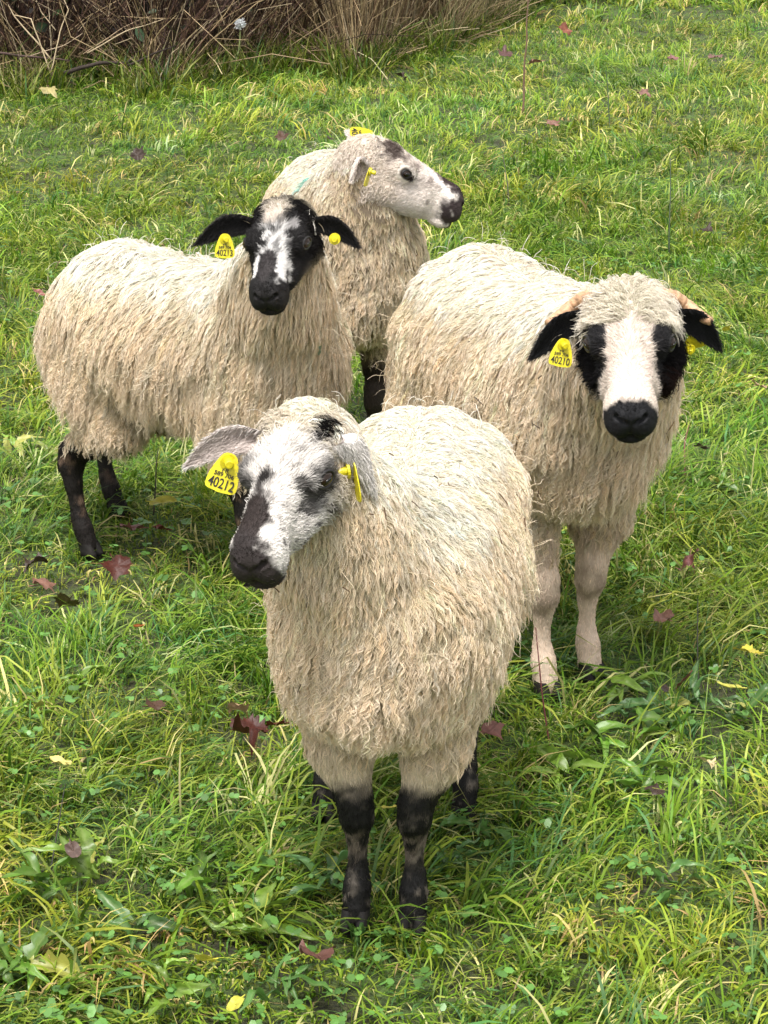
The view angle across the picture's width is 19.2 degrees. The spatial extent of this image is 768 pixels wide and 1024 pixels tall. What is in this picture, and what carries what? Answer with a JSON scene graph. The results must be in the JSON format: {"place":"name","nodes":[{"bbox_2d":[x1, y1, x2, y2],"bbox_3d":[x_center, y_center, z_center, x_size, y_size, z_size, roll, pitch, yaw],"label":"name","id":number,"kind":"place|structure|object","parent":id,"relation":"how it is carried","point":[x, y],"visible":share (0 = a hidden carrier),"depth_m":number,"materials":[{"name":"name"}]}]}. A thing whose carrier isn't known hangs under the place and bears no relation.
{"place":"outdoors","nodes":[
{"label":"outdoors","id":0,"kind":"place"},
{"bbox_2d":[0,0,767,1023],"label":"ground","id":1,"kind":"structure","parent":0,"point":[72,586],"depth_m":4.06,"materials":[{"name":"green plant"}]},
{"bbox_2d":[1,433,45,454],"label":"dandelion","id":2,"kind":"object","parent":1,"relation":"on","point":[14,443],"visible":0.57,"depth_m":5.31,"materials":[{"name":"green plant"}]},
{"bbox_2d":[2,699,61,717],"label":"dandelion","id":3,"kind":"object","parent":1,"relation":"on","point":[39,704],"visible":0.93,"depth_m":3.89,"materials":[{"name":"green plant"}]},
{"bbox_2d":[22,552,50,572],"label":"fallen leaf","id":4,"kind":"object","parent":1,"relation":"on","point":[37,558],"visible":1,"depth_m":4.45,"materials":[{"name":"brown plant"}]},
{"bbox_2d":[32,288,44,295],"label":"fallen leaf","id":5,"kind":"object","parent":1,"relation":"on","point":[39,291],"visible":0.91,"depth_m":6.07,"materials":[{"name":"pink plant"}]},
{"bbox_2d":[29,577,55,592],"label":"fallen leaf","id":6,"kind":"object","parent":1,"relation":"on","point":[45,583],"visible":1,"depth_m":4.33,"materials":[{"name":"red plant"}]},
{"bbox_2d":[28,436,58,460],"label":"dandelion","id":7,"kind":"object","parent":1,"relation":"on","point":[49,450],"visible":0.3,"depth_m":5.22,"materials":[{"name":"green plant"}]},
{"bbox_2d":[0,838,92,903],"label":"dandelion","id":8,"kind":"object","parent":1,"relation":"on","point":[32,868],"visible":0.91,"depth_m":3.28,"materials":[{"name":"green plant"}]},
{"bbox_2d":[64,838,81,857],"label":"fallen leaf","id":9,"kind":"object","parent":8,"relation":"on","point":[73,849],"visible":1,"depth_m":3.28,"materials":[{"name":"plant"}]},
{"bbox_2d":[39,85,56,97],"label":"fallen leaf","id":10,"kind":"object","parent":1,"relation":"on","point":[48,90],"visible":1,"depth_m":9.94,"materials":[{"name":"yellow plant"}]},
{"bbox_2d":[0,920,104,997],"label":"dandelion","id":11,"kind":"object","parent":1,"relation":"on","point":[39,938],"visible":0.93,"depth_m":3.07,"materials":[{"name":"green plant"}]},
{"bbox_2d":[50,783,65,872],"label":"weed stalk","id":12,"kind":"object","parent":1,"relation":"on","point":[57,829],"visible":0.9,"depth_m":3.40,"materials":[{"name":"plant"}]},
{"bbox_2d":[49,755,71,764],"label":"fallen leaf","id":13,"kind":"object","parent":1,"relation":"on","point":[58,759],"visible":1,"depth_m":3.55,"materials":[{"name":"yellow plant"}]},
{"bbox_2d":[51,592,80,607],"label":"fallen leaf","id":14,"kind":"object","parent":1,"relation":"on","point":[66,599],"visible":1,"depth_m":4.22,"materials":[{"name":"green plant"}]},
{"bbox_2d":[19,827,120,878],"bbox_3d":[-0.439,0.503,3.335,0.132,0.065,0.141,10,21,26],"label":"dandelion","id":15,"kind":"object","parent":1,"relation":"on","point":[84,862],"visible":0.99,"depth_m":3.31,"materials":[{"name":"green plant"}]},
{"bbox_2d":[60,665,111,687],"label":"dandelion","id":16,"kind":"object","parent":1,"relation":"on","point":[88,669],"visible":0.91,"depth_m":4.02,"materials":[{"name":"green plant"}]},
{"bbox_2d":[81,769,138,802],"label":"dandelion","id":17,"kind":"object","parent":1,"relation":"on","point":[117,784],"visible":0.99,"depth_m":3.58,"materials":[{"name":"green plant"}]},
{"bbox_2d":[99,553,132,580],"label":"fallen leaf","id":18,"kind":"object","parent":1,"relation":"on","point":[116,566],"visible":1,"depth_m":4.42,"materials":[{"name":"red plant"}]},
{"bbox_2d":[114,643,142,658],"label":"dandelion","id":19,"kind":"object","parent":1,"relation":"on","point":[127,650],"visible":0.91,"depth_m":4.13,"materials":[{"name":"green plant"}]},
{"bbox_2d":[115,523,148,530],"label":"fallen leaf","id":20,"kind":"object","parent":1,"relation":"on","point":[133,527],"visible":1,"depth_m":4.68,"materials":[{"name":"red plant"}]},
{"bbox_2d":[73,888,193,950],"bbox_3d":[-0.358,0.574,3.172,0.162,0.044,0.101,8,21,22],"label":"dandelion","id":21,"kind":"object","parent":1,"relation":"on","point":[153,919],"visible":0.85,"depth_m":3.18,"materials":[{"name":"green plant"}]},
{"bbox_2d":[130,145,145,159],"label":"fallen leaf","id":22,"kind":"object","parent":1,"relation":"on","point":[137,154],"visible":1,"depth_m":8.63,"materials":[{"name":"brown plant"}]},
{"bbox_2d":[133,624,144,626],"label":"fallen leaf","id":23,"kind":"object","parent":1,"relation":"on","point":[138,625],"visible":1,"depth_m":4.03,"materials":[{"name":"orange plant"}]},
{"bbox_2d":[142,697,165,709],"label":"fallen leaf","id":24,"kind":"object","parent":1,"relation":"on","point":[157,705],"visible":1,"depth_m":3.81,"materials":[{"name":"brown plant"}]},
{"bbox_2d":[153,448,158,514],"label":"weed stalk","id":25,"kind":"object","parent":1,"relation":"on","point":[155,484],"visible":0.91,"depth_m":4.92,"materials":[{"name":"plant"}]},
{"bbox_2d":[105,951,212,1017],"bbox_3d":[-0.290,0.629,3.011,0.110,0.048,0.188,-8,21,-22],"label":"dandelion","id":26,"kind":"object","parent":1,"relation":"on","point":[182,990],"visible":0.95,"depth_m":3.01,"materials":[{"name":"green plant"}]},
{"bbox_2d":[145,495,176,504],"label":"fallen leaf","id":27,"kind":"object","parent":1,"relation":"on","point":[163,499],"visible":1,"depth_m":4.77,"materials":[{"name":"yellow plant"}]},
{"bbox_2d":[153,524,172,531],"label":"fallen leaf","id":28,"kind":"object","parent":1,"relation":"on","point":[158,526],"visible":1,"depth_m":4.67,"materials":[{"name":"red plant"}]},
{"bbox_2d":[165,848,228,905],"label":"dandelion","id":29,"kind":"object","parent":1,"relation":"on","point":[187,883],"visible":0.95,"depth_m":3.27,"materials":[{"name":"green plant"}]},
{"bbox_2d":[27,193,367,600],"bbox_3d":[-0.357,-0.271,4.470,0.397,0.801,0.903,-16,25,-39],"label":"sheep","id":30,"kind":"object","parent":1,"relation":"on","point":[138,344],"visible":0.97,"depth_m":4.32},
{"bbox_2d":[194,954,218,961],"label":"fallen leaf","id":31,"kind":"object","parent":1,"relation":"on","point":[203,957],"visible":1,"depth_m":2.96,"materials":[{"name":"yellow plant"}]},
{"bbox_2d":[226,994,244,1010],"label":"fallen leaf","id":32,"kind":"object","parent":1,"relation":"on","point":[235,1002],"visible":1,"depth_m":2.88,"materials":[{"name":"yellow plant"}]},
{"bbox_2d":[225,701,248,712],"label":"fallen leaf","id":33,"kind":"object","parent":1,"relation":"on","point":[231,706],"visible":1,"depth_m":3.73,"materials":[{"name":"brown plant"}]},
{"bbox_2d":[230,712,269,757],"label":"fallen leaf","id":34,"kind":"object","parent":1,"relation":"on","point":[251,725],"visible":1,"depth_m":3.64,"materials":[{"name":"brown plant"}]},
{"bbox_2d":[195,881,319,940],"bbox_3d":[-0.176,0.565,3.203,0.127,0.056,0.158,-16,25,-38],"label":"dandelion","id":35,"kind":"object","parent":1,"relation":"on","point":[261,896],"visible":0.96,"depth_m":3.19,"materials":[{"name":"green plant"}]},
{"bbox_2d":[0,0,552,90],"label":"dry grass","id":36,"kind":"structure","parent":1,"relation":"on","point":[339,17],"depth_m":10.94,"materials":[{"name":"brown plant"}]},
{"bbox_2d":[8,4,51,60],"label":"dry stalk","id":37,"kind":"object","parent":36,"relation":"on","point":[36,41],"visible":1,"depth_m":10.45,"materials":[{"name":"beige plant"}]},
{"bbox_2d":[13,15,49,71],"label":"dry stalk","id":38,"kind":"object","parent":36,"relation":"on","point":[38,39],"visible":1,"depth_m":10.39,"materials":[{"name":"beige plant"}]},
{"bbox_2d":[0,52,69,61],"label":"twig","id":39,"kind":"object","parent":36,"relation":"on","point":[11,54],"visible":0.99,"depth_m":10.44,"materials":[{"name":"brown wood"}]},
{"bbox_2d":[30,33,82,55],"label":"dry stalk","id":40,"kind":"object","parent":36,"relation":"on","point":[55,48],"visible":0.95,"depth_m":10.52,"materials":[{"name":"beige plant"}]},
{"bbox_2d":[50,0,68,72],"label":"dry stalk","id":41,"kind":"object","parent":36,"relation":"on","point":[58,39],"visible":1,"depth_m":10.40,"materials":[{"name":"beige plant"}]},
{"bbox_2d":[63,56,133,75],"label":"twig","id":42,"kind":"object","parent":36,"relation":"on","point":[77,68],"visible":0.99,"depth_m":10.45,"materials":[{"name":"brown wood"}]},
{"bbox_2d":[83,16,150,53],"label":"dry stalk","id":43,"kind":"object","parent":36,"relation":"on","point":[110,36],"visible":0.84,"depth_m":10.60,"materials":[{"name":"beige plant"}]},
{"bbox_2d":[87,19,162,53],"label":"dry stalk","id":44,"kind":"object","parent":36,"relation":"on","point":[118,35],"visible":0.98,"depth_m":10.50,"materials":[{"name":"beige plant"}]},
{"bbox_2d":[127,45,174,66],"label":"twig","id":45,"kind":"object","parent":36,"relation":"on","point":[137,61],"visible":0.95,"depth_m":10.49,"materials":[{"name":"brown wood"}]},
{"bbox_2d":[266,719,288,725],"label":"fallen leaf","id":46,"kind":"object","parent":1,"relation":"on","point":[269,722],"visible":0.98,"depth_m":3.67,"materials":[{"name":"brown plant"}]},
{"bbox_2d":[275,130,289,140],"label":"fallen leaf","id":47,"kind":"object","parent":1,"relation":"on","point":[280,136],"visible":1,"depth_m":8.98,"materials":[{"name":"brown plant"}]},
{"bbox_2d":[239,949,343,1012],"bbox_3d":[-0.136,0.628,3.029,0.140,0.039,0.121,-5,20,-14],"label":"dandelion","id":48,"kind":"object","parent":1,"relation":"on","point":[287,981],"visible":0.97,"depth_m":3.02,"materials":[{"name":"green plant"}]},
{"bbox_2d":[299,939,335,959],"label":"fallen leaf","id":49,"kind":"object","parent":1,"relation":"on","point":[325,954],"visible":1,"depth_m":3.01,"materials":[{"name":"brown plant"}]},
{"bbox_2d":[305,792,339,827],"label":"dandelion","id":50,"kind":"object","parent":1,"relation":"on","point":[336,821],"visible":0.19,"depth_m":3.50,"materials":[{"name":"green plant"}]},
{"bbox_2d":[279,850,376,899],"bbox_3d":[-0.084,0.523,3.309,0.147,0.057,0.127,0,19,0],"label":"dandelion","id":51,"kind":"object","parent":1,"relation":"on","point":[305,861],"visible":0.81,"depth_m":3.31,"materials":[{"name":"green plant"}]},
{"bbox_2d":[262,127,464,417],"bbox_3d":[-0.063,-0.519,5.206,0.400,0.791,0.815,-2,19,-7],"label":"sheep","id":52,"kind":"object","parent":1,"relation":"on","point":[379,195],"visible":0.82,"depth_m":4.84},
{"bbox_2d":[180,383,551,937],"bbox_3d":[-0.017,0.160,3.217,0.402,0.803,0.903,3,19,8],"label":"sheep","id":53,"kind":"object","parent":1,"relation":"on","point":[384,560],"visible":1,"depth_m":2.97},
{"bbox_2d":[0,0,738,102],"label":"long grass","id":54,"kind":"structure","parent":1,"relation":"on","point":[278,62],"depth_m":10.84,"materials":[{"name":"plant"}]},
{"bbox_2d":[0,252,767,1023],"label":"clover","id":55,"kind":"object","parent":1,"relation":"on","point":[270,920],"visible":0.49,"depth_m":3.31,"materials":[{"name":"green plant"}]},
{"bbox_2d":[675,548,699,570],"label":"fallen leaf","id":56,"kind":"object","parent":55,"relation":"on","point":[688,560],"visible":0.99,"depth_m":4.47,"materials":[{"name":"plant"}]},
{"bbox_2d":[395,72,406,82],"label":"fallen leaf","id":57,"kind":"object","parent":1,"relation":"on","point":[401,74],"visible":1,"depth_m":10.53,"materials":[{"name":"brown plant"}]},
{"bbox_2d":[424,837,493,881],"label":"dandelion","id":58,"kind":"object","parent":1,"relation":"on","point":[456,853],"visible":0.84,"depth_m":3.37,"materials":[{"name":"green plant"}]},
{"bbox_2d":[428,809,511,846],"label":"dandelion","id":59,"kind":"object","parent":1,"relation":"on","point":[452,819],"visible":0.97,"depth_m":3.46,"materials":[{"name":"green plant"}]},
{"bbox_2d":[480,720,503,739],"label":"fallen leaf","id":60,"kind":"object","parent":1,"relation":"on","point":[494,727],"visible":1,"depth_m":3.70,"materials":[{"name":"brown plant"}]},
{"bbox_2d":[498,45,511,56],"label":"fallen leaf","id":61,"kind":"object","parent":1,"relation":"on","point":[504,53],"visible":1,"depth_m":11.17,"materials":[{"name":"plant"}]},
{"bbox_2d":[502,154,509,206],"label":"weed stalk","id":62,"kind":"object","parent":1,"relation":"on","point":[507,182],"visible":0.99,"depth_m":7.97,"materials":[{"name":"green plant"}]},
{"bbox_2d":[522,0,528,114],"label":"weed stalk","id":63,"kind":"object","parent":1,"relation":"on","point":[523,104],"visible":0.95,"depth_m":9.83,"materials":[{"name":"plant"}]},
{"bbox_2d":[528,58,543,63],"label":"fallen leaf","id":64,"kind":"object","parent":1,"relation":"on","point":[533,61],"visible":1,"depth_m":10.86,"materials":[{"name":"brown plant"}]},
{"bbox_2d":[535,627,549,745],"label":"weed stalk","id":65,"kind":"object","parent":1,"relation":"on","point":[541,688],"visible":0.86,"depth_m":3.79,"materials":[{"name":"plant"}]},
{"bbox_2d":[367,221,724,703],"bbox_3d":[0.308,-0.075,3.943,0.349,0.774,0.962,-8,21,-23],"label":"sheep","id":66,"kind":"object","parent":1,"relation":"on","point":[578,387],"visible":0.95,"depth_m":3.77},
{"bbox_2d":[545,119,559,125],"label":"fallen leaf","id":67,"kind":"object","parent":1,"relation":"on","point":[552,122],"visible":1,"depth_m":9.23,"materials":[{"name":"pink plant"}]},
{"bbox_2d":[530,954,581,995],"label":"dandelion","id":68,"kind":"object","parent":1,"relation":"on","point":[566,978],"visible":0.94,"depth_m":3.06,"materials":[{"name":"green plant"}]},
{"bbox_2d":[502,745,612,791],"bbox_3d":[0.280,0.404,3.660,0.215,0.062,0.118,10,21,27],"label":"dandelion","id":69,"kind":"object","parent":1,"relation":"on","point":[587,762],"visible":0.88,"depth_m":3.68,"materials":[{"name":"green plant"}]},
{"bbox_2d":[558,22,572,35],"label":"fallen leaf","id":70,"kind":"object","parent":1,"relation":"on","point":[563,27],"visible":1,"depth_m":11.98,"materials":[{"name":"plant"}]},
{"bbox_2d":[564,552,621,558],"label":"dandelion","id":71,"kind":"object","parent":1,"relation":"on","point":[613,557],"visible":0.21,"depth_m":4.55,"materials":[{"name":"green plant"}]},
{"bbox_2d":[557,719,634,763],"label":"dandelion","id":72,"kind":"object","parent":1,"relation":"on","point":[598,729],"visible":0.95,"depth_m":3.76,"materials":[{"name":"green plant"}]},
{"bbox_2d":[605,71,609,127],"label":"weed stalk","id":73,"kind":"object","parent":1,"relation":"on","point":[608,101],"visible":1,"depth_m":9.54,"materials":[{"name":"green plant"}]},
{"bbox_2d":[571,660,673,704],"bbox_3d":[0.418,0.297,3.975,0.188,0.054,0.138,0,19,0],"label":"dandelion","id":74,"kind":"object","parent":1,"relation":"on","point":[627,680],"visible":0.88,"depth_m":3.97,"materials":[{"name":"green plant"}]},
{"bbox_2d":[597,687,665,718],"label":"dandelion","id":75,"kind":"object","parent":1,"relation":"on","point":[631,702],"visible":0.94,"depth_m":3.87,"materials":[{"name":"green plant"}]},
{"bbox_2d":[636,88,650,96],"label":"fallen leaf","id":76,"kind":"object","parent":1,"relation":"on","point":[643,91],"visible":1,"depth_m":9.96,"materials":[{"name":"pink plant"}]},
{"bbox_2d":[604,759,688,798],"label":"dandelion","id":77,"kind":"object","parent":1,"relation":"on","point":[629,781],"visible":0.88,"depth_m":3.60,"materials":[{"name":"green plant"}]},
{"bbox_2d":[644,783,664,796],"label":"fallen leaf","id":78,"kind":"object","parent":1,"relation":"on","point":[655,791],"visible":1,"depth_m":3.49,"materials":[{"name":"brown plant"}]},
{"bbox_2d":[623,707,696,737],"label":"dandelion","id":79,"kind":"object","parent":1,"relation":"on","point":[649,718],"visible":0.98,"depth_m":3.79,"materials":[{"name":"green plant"}]},
{"bbox_2d":[653,608,673,621],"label":"fallen leaf","id":80,"kind":"object","parent":1,"relation":"on","point":[667,614],"visible":1,"depth_m":4.16,"materials":[{"name":"plant"}]},
{"bbox_2d":[661,684,668,692],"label":"fallen leaf","id":81,"kind":"object","parent":1,"relation":"on","point":[664,688],"visible":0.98,"depth_m":3.86,"materials":[{"name":"plant"}]},
{"bbox_2d":[668,158,670,255],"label":"weed stalk","id":82,"kind":"object","parent":1,"relation":"on","point":[669,211],"visible":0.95,"depth_m":7.24,"materials":[{"name":"green plant"}]},
{"bbox_2d":[667,54,678,59],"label":"fallen leaf","id":83,"kind":"object","parent":1,"relation":"on","point":[671,56],"visible":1,"depth_m":10.98,"materials":[{"name":"plant"}]},
{"bbox_2d":[636,858,714,908],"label":"dandelion","id":84,"kind":"object","parent":1,"relation":"on","point":[663,896],"visible":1,"depth_m":3.29,"materials":[{"name":"green plant"}]},
{"bbox_2d":[632,754,720,791],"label":"dandelion","id":85,"kind":"object","parent":1,"relation":"on","point":[661,762],"visible":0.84,"depth_m":3.65,"materials":[{"name":"green plant"}]},
{"bbox_2d":[675,670,692,688],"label":"fallen leaf","id":86,"kind":"object","parent":1,"relation":"on","point":[684,679],"visible":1,"depth_m":3.86,"materials":[{"name":"brown plant"}]},
{"bbox_2d":[684,425,688,474],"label":"weed stalk","id":87,"kind":"object","parent":1,"relation":"on","point":[684,448],"visible":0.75,"depth_m":5.15,"materials":[{"name":"brown plant"}]},
{"bbox_2d":[669,661,726,711],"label":"dandelion","id":88,"kind":"object","parent":1,"relation":"on","point":[694,685],"visible":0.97,"depth_m":3.92,"materials":[{"name":"green plant"}]},
{"bbox_2d":[697,599,699,686],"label":"weed stalk","id":89,"kind":"object","parent":1,"relation":"on","point":[697,639],"visible":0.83,"depth_m":4.05,"materials":[{"name":"plant"}]},
{"bbox_2d":[694,443,709,449],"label":"fallen leaf","id":90,"kind":"object","parent":1,"relation":"on","point":[702,446],"visible":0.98,"depth_m":5.10,"materials":[{"name":"brown plant"}]},
{"bbox_2d":[697,221,712,231],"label":"fallen leaf","id":91,"kind":"object","parent":1,"relation":"on","point":[708,228],"visible":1,"depth_m":7.34,"materials":[{"name":"brown plant"}]},
{"bbox_2d":[696,756,718,768],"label":"fallen leaf","id":92,"kind":"object","parent":1,"relation":"on","point":[712,763],"visible":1,"depth_m":3.56,"materials":[{"name":"yellow plant"}]},
{"bbox_2d":[708,53,722,58],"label":"fallen leaf","id":93,"kind":"object","parent":1,"relation":"on","point":[713,56],"visible":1,"depth_m":10.99,"materials":[{"name":"pink plant"}]},
{"bbox_2d":[694,466,753,493],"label":"dandelion","id":94,"kind":"object","parent":1,"relation":"on","point":[715,480],"visible":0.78,"depth_m":5.00,"materials":[{"name":"green plant"}]},
{"bbox_2d":[722,325,730,330],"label":"fallen leaf","id":95,"kind":"object","parent":1,"relation":"on","point":[725,328],"visible":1,"depth_m":5.92,"materials":[{"name":"yellow plant"}]},
{"bbox_2d":[716,681,746,689],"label":"fallen leaf","id":96,"kind":"object","parent":1,"relation":"on","point":[730,685],"visible":1,"depth_m":3.82,"materials":[{"name":"yellow plant"}]},
{"bbox_2d":[699,683,767,723],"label":"dandelion","id":97,"kind":"object","parent":1,"relation":"on","point":[761,693],"visible":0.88,"depth_m":3.88,"materials":[{"name":"green plant"}]},
{"bbox_2d":[719,753,767,778],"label":"dandelion","id":98,"kind":"object","parent":1,"relation":"on","point":[745,761],"visible":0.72,"depth_m":3.65,"materials":[{"name":"green plant"}]},
{"bbox_2d":[733,644,763,654],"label":"fallen leaf","id":99,"kind":"object","parent":1,"relation":"on","point":[747,647],"visible":1,"depth_m":3.97,"materials":[{"name":"yellow plant"}]},
{"bbox_2d":[751,379,766,387],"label":"fallen leaf","id":100,"kind":"object","parent":1,"relation":"on","point":[756,384],"visible":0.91,"depth_m":5.50,"materials":[{"name":"beige plant"}]},
{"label":"bank","id":101,"kind":"structure","parent":0,"visible":0},
{"bbox_2d":[0,0,321,75],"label":"bramble leaves","id":102,"kind":"object","parent":101,"relation":"on","point":[44,26],"visible":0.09,"depth_m":10.83,"materials":[{"name":"green plant"}]}
]}

